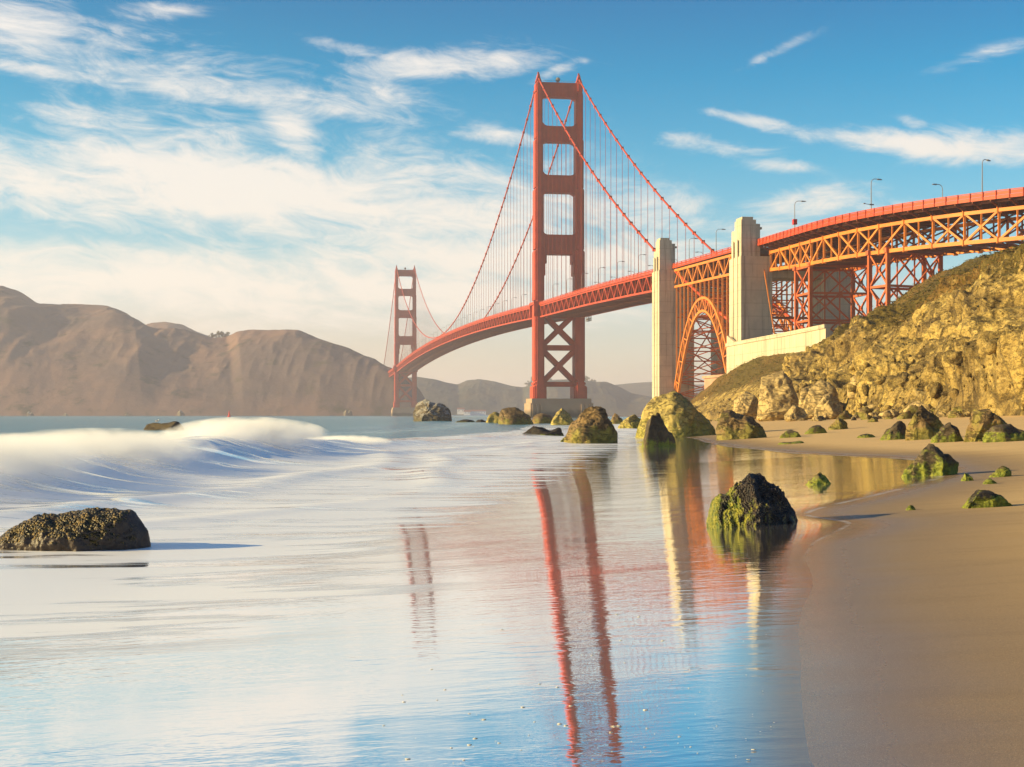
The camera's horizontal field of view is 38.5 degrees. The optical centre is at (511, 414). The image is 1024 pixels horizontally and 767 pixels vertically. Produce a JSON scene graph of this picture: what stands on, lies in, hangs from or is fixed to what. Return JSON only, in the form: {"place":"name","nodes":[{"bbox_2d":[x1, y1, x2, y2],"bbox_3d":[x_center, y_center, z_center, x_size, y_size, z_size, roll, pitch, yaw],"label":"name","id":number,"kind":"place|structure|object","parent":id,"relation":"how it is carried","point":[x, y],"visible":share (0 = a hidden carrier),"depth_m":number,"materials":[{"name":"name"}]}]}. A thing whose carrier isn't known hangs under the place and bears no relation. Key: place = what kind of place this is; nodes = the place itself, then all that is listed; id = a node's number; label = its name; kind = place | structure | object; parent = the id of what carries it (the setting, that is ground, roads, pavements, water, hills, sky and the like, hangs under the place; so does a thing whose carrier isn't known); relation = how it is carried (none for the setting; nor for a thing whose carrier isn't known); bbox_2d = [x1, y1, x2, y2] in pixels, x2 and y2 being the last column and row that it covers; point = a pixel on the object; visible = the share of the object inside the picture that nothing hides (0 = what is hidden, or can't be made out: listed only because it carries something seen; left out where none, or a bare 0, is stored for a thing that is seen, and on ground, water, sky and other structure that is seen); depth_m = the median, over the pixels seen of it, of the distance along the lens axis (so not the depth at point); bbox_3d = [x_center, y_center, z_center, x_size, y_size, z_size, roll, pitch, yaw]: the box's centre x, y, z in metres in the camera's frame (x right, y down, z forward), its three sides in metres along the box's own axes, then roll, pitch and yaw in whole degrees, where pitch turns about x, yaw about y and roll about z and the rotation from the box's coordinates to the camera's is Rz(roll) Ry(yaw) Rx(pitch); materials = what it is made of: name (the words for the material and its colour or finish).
{"place":"outdoors","nodes":[
{"label":"outdoors","id":0,"kind":"place"},
{"bbox_2d":[146,322,209,336],"bbox_3d":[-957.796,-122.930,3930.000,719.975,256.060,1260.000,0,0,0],"label":"back hill","id":1,"kind":"structure","parent":0,"point":[163,325],"depth_m":3868.70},
{"bbox_2d":[0,286,424,415],"bbox_3d":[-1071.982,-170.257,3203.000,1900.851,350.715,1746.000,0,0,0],"label":"headland hills","id":2,"kind":"structure","parent":0,"point":[78,360],"depth_m":2451.50,"materials":[{"name":"brown stone"}]},
{"bbox_2d":[216,330,224,336],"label":"tree","id":3,"kind":"object","parent":2,"relation":"on","point":[220,333],"visible":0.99,"depth_m":2805.49,"materials":[{"name":"green plant"}]},
{"bbox_2d":[0,415,943,766],"bbox_3d":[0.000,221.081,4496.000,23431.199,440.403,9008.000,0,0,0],"label":"sea","id":4,"kind":"structure","parent":0,"point":[308,591],"depth_m":14.72,"materials":[{"name":"liquid"}]},
{"bbox_2d":[0,507,150,551],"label":"mussel rock","id":5,"kind":"object","parent":4,"relation":"in","point":[95,529],"visible":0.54,"depth_m":22.52,"materials":[{"name":"stone"}]},
{"bbox_2d":[144,421,184,429],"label":"reef rock","id":6,"kind":"object","parent":4,"relation":"in","point":[174,425],"visible":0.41,"depth_m":194.76,"materials":[{"name":"stone"}]},
{"bbox_2d":[413,399,451,420],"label":"boulder","id":7,"kind":"object","parent":4,"relation":"in","point":[426,410],"visible":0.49,"depth_m":433.18,"materials":[{"name":"grey stone"}]},
{"bbox_2d":[457,419,474,421],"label":"reef rock","id":8,"kind":"object","parent":4,"relation":"in","point":[465,420],"visible":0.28,"depth_m":388.92,"materials":[{"name":"grey stone"}]},
{"bbox_2d":[498,407,532,424],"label":"boulder","id":9,"kind":"object","parent":4,"relation":"in","point":[512,416],"visible":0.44,"depth_m":299.72,"materials":[{"name":"brown stone"}]},
{"bbox_2d":[532,413,552,423],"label":"boulder","id":10,"kind":"object","parent":4,"relation":"in","point":[541,418],"visible":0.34,"depth_m":324.02,"materials":[{"name":"brown stone"}]},
{"bbox_2d":[522,426,563,435],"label":"boulder","id":11,"kind":"object","parent":4,"relation":"in","point":[535,430],"visible":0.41,"depth_m":139.11,"materials":[{"name":"grey stone"}]},
{"bbox_2d":[551,408,572,424],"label":"boulder","id":12,"kind":"object","parent":4,"relation":"in","point":[562,416],"visible":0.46,"depth_m":277.59,"materials":[{"name":"beige stone"}]},
{"bbox_2d":[403,582,774,759],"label":"foam flecks","id":13,"kind":"object","parent":4,"relation":"on","point":[572,705],"visible":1,"depth_m":7.90,"materials":[{"name":"beige liquid"}]},
{"bbox_2d":[564,406,617,442],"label":"boulder","id":14,"kind":"object","parent":4,"relation":"in","point":[591,424],"visible":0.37,"depth_m":105.02,"materials":[{"name":"brown stone"}]},
{"bbox_2d":[611,413,622,423],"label":"boulder","id":15,"kind":"object","parent":4,"relation":"in","point":[616,419],"visible":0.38,"depth_m":323.82,"materials":[{"name":"brown stone"}]},
{"bbox_2d":[618,414,640,428],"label":"boulder","id":16,"kind":"object","parent":4,"relation":"in","point":[632,421],"visible":0.44,"depth_m":216.28,"materials":[{"name":"brown stone"}]},
{"bbox_2d":[641,413,675,446],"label":"boulder","id":17,"kind":"object","parent":4,"relation":"in","point":[657,433],"visible":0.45,"depth_m":95.00,"materials":[{"name":"grey stone"}]},
{"bbox_2d":[384,72,1023,417],"bbox_3d":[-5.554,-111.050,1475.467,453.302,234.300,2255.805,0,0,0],"label":"suspension bridge","id":18,"kind":"structure","parent":4,"relation":"on","point":[739,301],"depth_m":629.26,"materials":[{"name":"orange paint"}]},
{"bbox_2d":[586,316,591,321],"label":"maintenance cradle","id":19,"kind":"object","parent":18,"relation":"hanging from","point":[588,318],"visible":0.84,"depth_m":958.92,"materials":[{"name":"grey metal"}]},
{"bbox_2d":[792,201,805,231],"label":"street lamp","id":20,"kind":"object","parent":18,"relation":"on","point":[794,221],"visible":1,"depth_m":484.12,"materials":[{"name":"grey metal"}]},
{"bbox_2d":[863,179,881,208],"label":"street lamp","id":21,"kind":"object","parent":18,"relation":"on","point":[871,204],"visible":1,"depth_m":435.36,"materials":[{"name":"grey metal"}]},
{"bbox_2d":[982,159,990,191],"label":"street lamp","id":22,"kind":"object","parent":18,"relation":"on","point":[982,172],"visible":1,"depth_m":400.61,"materials":[{"name":"grey metal"}]},
{"bbox_2d":[706,473,797,526],"bbox_3d":[3.723,1.504,22.641,1.443,1.198,1.343,0,0,0],"label":"mossy rock","id":23,"kind":"object","parent":4,"relation":"in","point":[752,499],"visible":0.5,"depth_m":22.24,"materials":[{"name":"green stone"}]},
{"bbox_2d":[805,472,830,484],"bbox_3d":[7.255,1.569,34.749,0.638,0.415,0.420,0,0,0],"label":"mossy rock","id":24,"kind":"object","parent":4,"relation":"in","point":[819,478],"visible":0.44,"depth_m":34.62,"materials":[{"name":"green stone"}]},
{"bbox_2d":[0,0,1023,386],"label":"sky","id":25,"kind":"structure","parent":0,"point":[206,167],"materials":[{"name":"blue"}]},
{"bbox_2d":[408,377,651,415],"bbox_3d":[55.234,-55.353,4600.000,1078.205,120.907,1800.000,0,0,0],"label":"shore hills","id":26,"kind":"structure","parent":0,"point":[489,397],"depth_m":3950.30,"materials":[{"name":"grey stone"}]},
{"bbox_2d":[457,408,464,413],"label":"house","id":27,"kind":"structure","parent":26,"relation":"on","point":[460,410],"depth_m":3644.00,"materials":[{"name":"white paint"}]},
{"bbox_2d":[463,410,470,414],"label":"house","id":28,"kind":"structure","parent":26,"relation":"on","point":[466,412],"depth_m":3624.00,"materials":[{"name":"white paint"}]},
{"bbox_2d":[470,410,485,414],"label":"house","id":29,"kind":"structure","parent":26,"relation":"on","point":[477,412],"depth_m":3634.00,"materials":[{"name":"white paint"}]},
{"bbox_2d":[617,382,703,396],"bbox_3d":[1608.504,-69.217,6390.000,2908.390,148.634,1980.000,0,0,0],"label":"distant ridge","id":30,"kind":"structure","parent":0,"point":[644,388],"depth_m":6005.94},
{"bbox_2d":[690,416,1023,766],"bbox_3d":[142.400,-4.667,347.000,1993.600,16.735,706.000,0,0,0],"label":"beach","id":31,"kind":"structure","parent":0,"point":[911,635],"depth_m":11.42,"materials":[{"name":"beige sand"}]},
{"bbox_2d":[486,412,498,422],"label":"boulder","id":32,"kind":"object","parent":31,"relation":"on","point":[493,417],"visible":0.39,"depth_m":324.25,"materials":[{"name":"beige stone"}]},
{"bbox_2d":[635,391,715,437],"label":"boulder","id":33,"kind":"object","parent":31,"relation":"on","point":[681,415],"visible":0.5,"depth_m":128.50,"materials":[{"name":"beige stone"}]},
{"bbox_2d":[716,410,766,439],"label":"boulder","id":34,"kind":"object","parent":31,"relation":"on","point":[732,425],"visible":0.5,"depth_m":106.58,"materials":[{"name":"brown stone"}]},
{"bbox_2d":[733,391,758,416],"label":"fallen block","id":35,"kind":"structure","parent":31,"relation":"on","point":[745,403],"depth_m":250.68,"materials":[{"name":"brown stone"}]},
{"bbox_2d":[756,370,798,421],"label":"fallen block","id":36,"kind":"structure","parent":31,"relation":"on","point":[778,399],"depth_m":234.96,"materials":[{"name":"brown stone"}]},
{"bbox_2d":[780,430,800,437],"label":"flat rock","id":37,"kind":"object","parent":31,"relation":"on","point":[789,434],"visible":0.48,"depth_m":102.54,"materials":[{"name":"green stone"}]},
{"bbox_2d":[778,441,803,444],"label":"flat rock","id":38,"kind":"object","parent":31,"relation":"on","point":[796,442],"visible":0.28,"depth_m":83.29,"materials":[{"name":"green stone"}]},
{"bbox_2d":[784,405,807,421],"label":"fallen block","id":39,"kind":"structure","parent":31,"relation":"on","point":[795,413],"depth_m":201.50,"materials":[{"name":"beige stone"}]},
{"bbox_2d":[805,425,826,433],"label":"flat rock","id":40,"kind":"object","parent":31,"relation":"on","point":[816,429],"visible":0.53,"depth_m":110.42,"materials":[{"name":"green stone"}]},
{"bbox_2d":[812,416,822,420],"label":"toe boulder","id":41,"kind":"object","parent":31,"relation":"on","point":[816,418],"visible":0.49,"depth_m":185.91,"materials":[{"name":"beige stone"}]},
{"bbox_2d":[798,380,838,418],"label":"fallen block","id":42,"kind":"structure","parent":31,"relation":"on","point":[812,396],"depth_m":215.82,"materials":[{"name":"brown stone"}]},
{"bbox_2d":[814,393,842,419],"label":"fallen block","id":43,"kind":"structure","parent":31,"relation":"on","point":[829,406],"depth_m":196.11,"materials":[{"name":"beige stone"}]},
{"bbox_2d":[828,418,847,429],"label":"boulder","id":44,"kind":"object","parent":31,"relation":"on","point":[838,423],"visible":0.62,"depth_m":120.57,"materials":[{"name":"brown stone"}]},
{"bbox_2d":[836,412,850,419],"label":"toe boulder","id":45,"kind":"object","parent":31,"relation":"on","point":[844,416],"visible":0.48,"depth_m":185.91,"materials":[{"name":"brown stone"}]},
{"bbox_2d":[858,406,871,417],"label":"toe boulder","id":46,"kind":"object","parent":31,"relation":"on","point":[863,411],"visible":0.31,"depth_m":192.59,"materials":[{"name":"beige stone"}]},
{"bbox_2d":[857,434,874,437],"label":"flat rock","id":47,"kind":"object","parent":31,"relation":"on","point":[866,436],"visible":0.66,"depth_m":88.92,"materials":[{"name":"green stone"}]},
{"bbox_2d":[861,414,871,419],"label":"toe boulder","id":48,"kind":"object","parent":31,"relation":"on","point":[867,417],"visible":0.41,"depth_m":171.11,"materials":[{"name":"beige stone"}]},
{"bbox_2d":[867,404,873,411],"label":"toe boulder","id":49,"kind":"object","parent":31,"relation":"on","point":[870,406],"visible":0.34,"depth_m":193.98,"materials":[{"name":"beige stone"}]},
{"bbox_2d":[868,418,878,421],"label":"toe boulder","id":50,"kind":"object","parent":31,"relation":"on","point":[873,420],"visible":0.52,"depth_m":150.68,"materials":[{"name":"brown stone"}]},
{"bbox_2d":[879,410,893,418],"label":"toe boulder","id":51,"kind":"object","parent":31,"relation":"on","point":[882,415],"visible":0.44,"depth_m":171.46,"materials":[{"name":"beige stone"}]},
{"bbox_2d":[880,421,905,439],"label":"boulder","id":52,"kind":"object","parent":31,"relation":"on","point":[896,430],"visible":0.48,"depth_m":79.29,"materials":[{"name":"stone"}]},
{"bbox_2d":[890,410,899,416],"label":"toe boulder","id":53,"kind":"object","parent":31,"relation":"on","point":[895,413],"visible":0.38,"depth_m":176.56,"materials":[{"name":"beige stone"}]},
{"bbox_2d":[896,411,912,418],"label":"toe boulder","id":54,"kind":"object","parent":31,"relation":"on","point":[907,415],"visible":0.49,"depth_m":156.54,"materials":[{"name":"brown stone"}]},
{"bbox_2d":[906,505,915,509],"bbox_3d":[6.443,1.525,23.695,0.167,0.124,0.122,0,0,0],"label":"pebble","id":55,"kind":"object","parent":31,"relation":"on","point":[910,507],"visible":0.69,"depth_m":23.67,"materials":[{"name":"green stone"}]},
{"bbox_2d":[906,405,918,413],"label":"toe boulder","id":56,"kind":"object","parent":31,"relation":"on","point":[913,409],"visible":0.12,"depth_m":162.72,"materials":[{"name":"beige stone"}]},
{"bbox_2d":[903,400,931,411],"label":"toe boulder","id":57,"kind":"object","parent":31,"relation":"on","point":[918,403],"visible":0.28,"depth_m":165.71,"materials":[{"name":"brown stone"}]},
{"bbox_2d":[905,405,943,440],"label":"boulder","id":58,"kind":"object","parent":31,"relation":"on","point":[924,424],"visible":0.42,"depth_m":75.50,"materials":[{"name":"brown stone"}]},
{"bbox_2d":[902,443,958,476],"bbox_3d":[10.281,1.279,35.902,1.334,1.148,0.900,0,0,-42],"label":"mossy rock","id":59,"kind":"object","parent":31,"relation":"on","point":[931,460],"visible":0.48,"depth_m":35.64,"materials":[{"name":"green stone"}]},
{"bbox_2d":[937,411,946,416],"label":"toe boulder","id":60,"kind":"object","parent":31,"relation":"on","point":[941,414],"visible":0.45,"depth_m":153.89,"materials":[{"name":"beige stone"}]},
{"bbox_2d":[930,422,963,442],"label":"boulder","id":61,"kind":"object","parent":31,"relation":"on","point":[948,432],"visible":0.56,"depth_m":68.89,"materials":[{"name":"stone"}]},
{"bbox_2d":[948,410,964,417],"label":"toe boulder","id":62,"kind":"object","parent":31,"relation":"on","point":[952,414],"visible":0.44,"depth_m":146.97,"materials":[{"name":"beige stone"}]},
{"bbox_2d":[951,406,961,411],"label":"toe boulder","id":63,"kind":"object","parent":31,"relation":"on","point":[958,408],"visible":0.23,"depth_m":151.09,"materials":[{"name":"beige stone"}]},
{"bbox_2d":[961,473,973,480],"bbox_3d":[9.997,1.410,32.230,0.280,0.231,0.242,0,0,35],"label":"mossy rock","id":64,"kind":"object","parent":31,"relation":"on","point":[966,477],"visible":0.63,"depth_m":32.18,"materials":[{"name":"green stone"}]},
{"bbox_2d":[964,411,970,416],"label":"toe boulder","id":65,"kind":"object","parent":31,"relation":"on","point":[968,414],"visible":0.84,"depth_m":147.05,"materials":[{"name":"brown stone"}]},
{"bbox_2d":[964,408,1006,441],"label":"boulder","id":66,"kind":"object","parent":31,"relation":"on","point":[982,421],"visible":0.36,"depth_m":67.47,"materials":[{"name":"brown stone"}]},
{"bbox_2d":[961,490,1012,507],"bbox_3d":[7.598,1.400,23.472,0.951,0.399,0.468,0,0,0],"label":"mossy rock","id":67,"kind":"object","parent":31,"relation":"on","point":[982,498],"visible":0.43,"depth_m":23.29,"materials":[{"name":"green stone"}]},
{"bbox_2d":[983,478,996,483],"bbox_3d":[9.891,1.403,30.341,0.344,0.174,0.264,0,0,0],"label":"mossy rock","id":68,"kind":"object","parent":31,"relation":"on","point":[989,481],"visible":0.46,"depth_m":30.25,"materials":[{"name":"green stone"}]},
{"bbox_2d":[989,466,1011,476],"bbox_3d":[11.046,1.336,33.206,0.538,0.360,0.425,0,0,0],"label":"mossy rock","id":69,"kind":"object","parent":31,"relation":"on","point":[1002,471],"visible":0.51,"depth_m":33.08,"materials":[{"name":"green stone"}]},
{"bbox_2d":[982,424,1023,442],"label":"boulder","id":70,"kind":"object","parent":31,"relation":"on","point":[1004,433],"visible":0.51,"depth_m":64.61,"materials":[{"name":"green stone"}]},
{"bbox_2d":[690,243,1023,419],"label":"cliff","id":71,"kind":"structure","parent":0,"point":[999,396],"depth_m":215.47,"materials":[{"name":"brown stone"}]},
{"bbox_2d":[702,374,722,389],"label":"fort","id":72,"kind":"structure","parent":71,"relation":"on","point":[709,380],"depth_m":562.86,"materials":[{"name":"brick"}]},
{"bbox_2d":[725,324,830,373],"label":"retaining wall","id":73,"kind":"structure","parent":71,"relation":"on","point":[739,353],"depth_m":476.62,"materials":[{"name":"concrete"}]},
{"bbox_2d":[847,371,859,399],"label":"fallen block","id":74,"kind":"structure","parent":71,"relation":"on","point":[850,395],"depth_m":206.39,"materials":[{"name":"brown stone"}]},
{"bbox_2d":[694,260,1023,414],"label":"scree","id":75,"kind":"structure","parent":71,"relation":"on","point":[955,358],"depth_m":189.29,"materials":[{"name":"brown stone"}]},
{"bbox_2d":[704,239,1023,396],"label":"scrub","id":76,"kind":"object","parent":71,"relation":"on","point":[930,290],"visible":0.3,"depth_m":329.83,"materials":[{"name":"green plant"}]},
{"label":"seabed","id":77,"kind":"structure","parent":0,"visible":0},
{"bbox_2d":[177,410,184,415],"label":"shore rock","id":78,"kind":"object","parent":77,"relation":"on","point":[180,413],"visible":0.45,"depth_m":2297.22,"materials":[{"name":"grey stone"}]},
{"bbox_2d":[343,410,351,415],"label":"shore rock","id":79,"kind":"object","parent":77,"relation":"on","point":[348,413],"visible":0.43,"depth_m":2296.69,"materials":[{"name":"grey stone"}]}
]}

